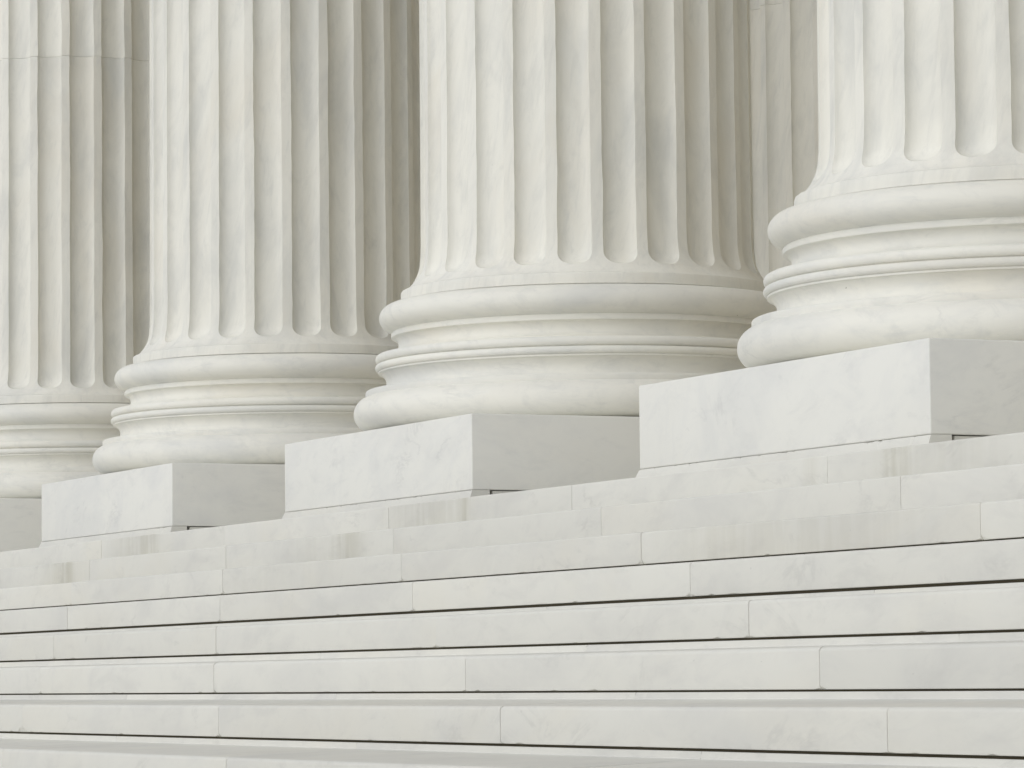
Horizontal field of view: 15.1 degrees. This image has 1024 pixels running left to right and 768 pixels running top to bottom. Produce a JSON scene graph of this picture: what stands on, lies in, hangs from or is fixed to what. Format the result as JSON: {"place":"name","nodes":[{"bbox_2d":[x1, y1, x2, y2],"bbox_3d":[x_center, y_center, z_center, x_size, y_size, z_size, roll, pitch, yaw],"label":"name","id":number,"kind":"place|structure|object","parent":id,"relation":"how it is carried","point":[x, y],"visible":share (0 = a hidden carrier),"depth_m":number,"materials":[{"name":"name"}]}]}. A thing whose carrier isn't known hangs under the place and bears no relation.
{"place":"outdoors","nodes":[
{"label":"outdoors","id":0,"kind":"place"},
{"bbox_2d":[749,0,818,278],"bbox_3d":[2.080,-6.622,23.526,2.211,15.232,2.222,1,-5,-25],"label":"fluted column","id":1,"kind":"structure","parent":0,"point":[784,81],"depth_m":22.65,"materials":[{"name":"stone"}]},
{"bbox_3d":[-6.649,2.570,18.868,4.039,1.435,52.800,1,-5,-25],"label":"lower steps","id":2,"kind":"structure","parent":0,"visible":0},
{"bbox_2d":[0,733,1023,767],"bbox_3d":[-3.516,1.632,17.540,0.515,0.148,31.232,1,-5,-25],"label":"marble step","id":3,"kind":"object","parent":2,"relation":"on","point":[47,751],"visible":0.89,"depth_m":10.61,"materials":[{"name":"white stone"}]},
{"bbox_2d":[0,691,1023,759],"bbox_3d":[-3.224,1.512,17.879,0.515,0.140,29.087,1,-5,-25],"label":"marble step","id":4,"kind":"object","parent":3,"relation":"on","point":[969,724],"visible":0.98,"depth_m":10.02,"materials":[{"name":"white stone"}]},
{"bbox_2d":[0,632,1023,694],"bbox_3d":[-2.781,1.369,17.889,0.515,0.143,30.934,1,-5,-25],"label":"marble step","id":5,"kind":"object","parent":4,"relation":"on","point":[972,662],"visible":1,"depth_m":10.93,"materials":[{"name":"white stone"}]},
{"bbox_2d":[0,582,1023,662],"bbox_3d":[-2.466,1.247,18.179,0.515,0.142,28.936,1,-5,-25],"label":"marble step","id":6,"kind":"object","parent":5,"relation":"on","point":[981,608],"visible":0.98,"depth_m":11.80,"materials":[{"name":"white stone"}]},
{"bbox_2d":[0,539,1023,634],"bbox_3d":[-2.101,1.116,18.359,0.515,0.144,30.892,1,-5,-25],"label":"marble step","id":7,"kind":"object","parent":6,"relation":"on","point":[982,562],"visible":0.93,"depth_m":12.67,"materials":[{"name":"white stone"}]},
{"bbox_2d":[0,499,1023,610],"bbox_3d":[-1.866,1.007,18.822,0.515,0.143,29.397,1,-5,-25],"label":"marble step","id":8,"kind":"object","parent":7,"relation":"on","point":[971,522],"visible":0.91,"depth_m":13.60,"materials":[{"name":"white stone"}]},
{"bbox_2d":[0,463,1023,588],"bbox_3d":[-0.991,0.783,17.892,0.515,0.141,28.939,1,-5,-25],"label":"marble step","id":9,"kind":"object","parent":8,"relation":"on","point":[980,485],"visible":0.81,"depth_m":14.53,"materials":[{"name":"white stone"}]},
{"bbox_2d":[0,432,1023,568],"bbox_3d":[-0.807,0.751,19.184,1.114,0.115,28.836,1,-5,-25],"label":"marble step","id":10,"kind":"object","parent":9,"relation":"on","point":[984,451],"visible":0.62,"depth_m":15.48,"materials":[{"name":"white stone"}]},
{"bbox_2d":[0,0,149,551],"bbox_3d":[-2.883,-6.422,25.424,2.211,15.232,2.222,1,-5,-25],"label":"fluted column","id":11,"kind":"structure","parent":10,"relation":"on","point":[74,203],"depth_m":24.30,"materials":[{"name":"stone"}]},
{"bbox_2d":[39,0,420,546],"bbox_3d":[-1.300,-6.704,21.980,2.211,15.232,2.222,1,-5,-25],"label":"fluted column","id":12,"kind":"structure","parent":10,"relation":"on","point":[285,232],"depth_m":20.85,"materials":[{"name":"stone"}]},
{"bbox_2d":[282,0,776,518],"bbox_3d":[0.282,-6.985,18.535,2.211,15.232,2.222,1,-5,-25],"label":"fluted column","id":13,"kind":"structure","parent":10,"relation":"on","point":[588,268],"depth_m":17.36,"materials":[{"name":"stone"}]},
{"bbox_2d":[636,0,1023,477],"bbox_3d":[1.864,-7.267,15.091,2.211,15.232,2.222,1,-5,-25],"label":"fluted column","id":14,"kind":"structure","parent":10,"relation":"on","point":[893,293],"depth_m":13.90,"materials":[{"name":"stone"}]}
]}

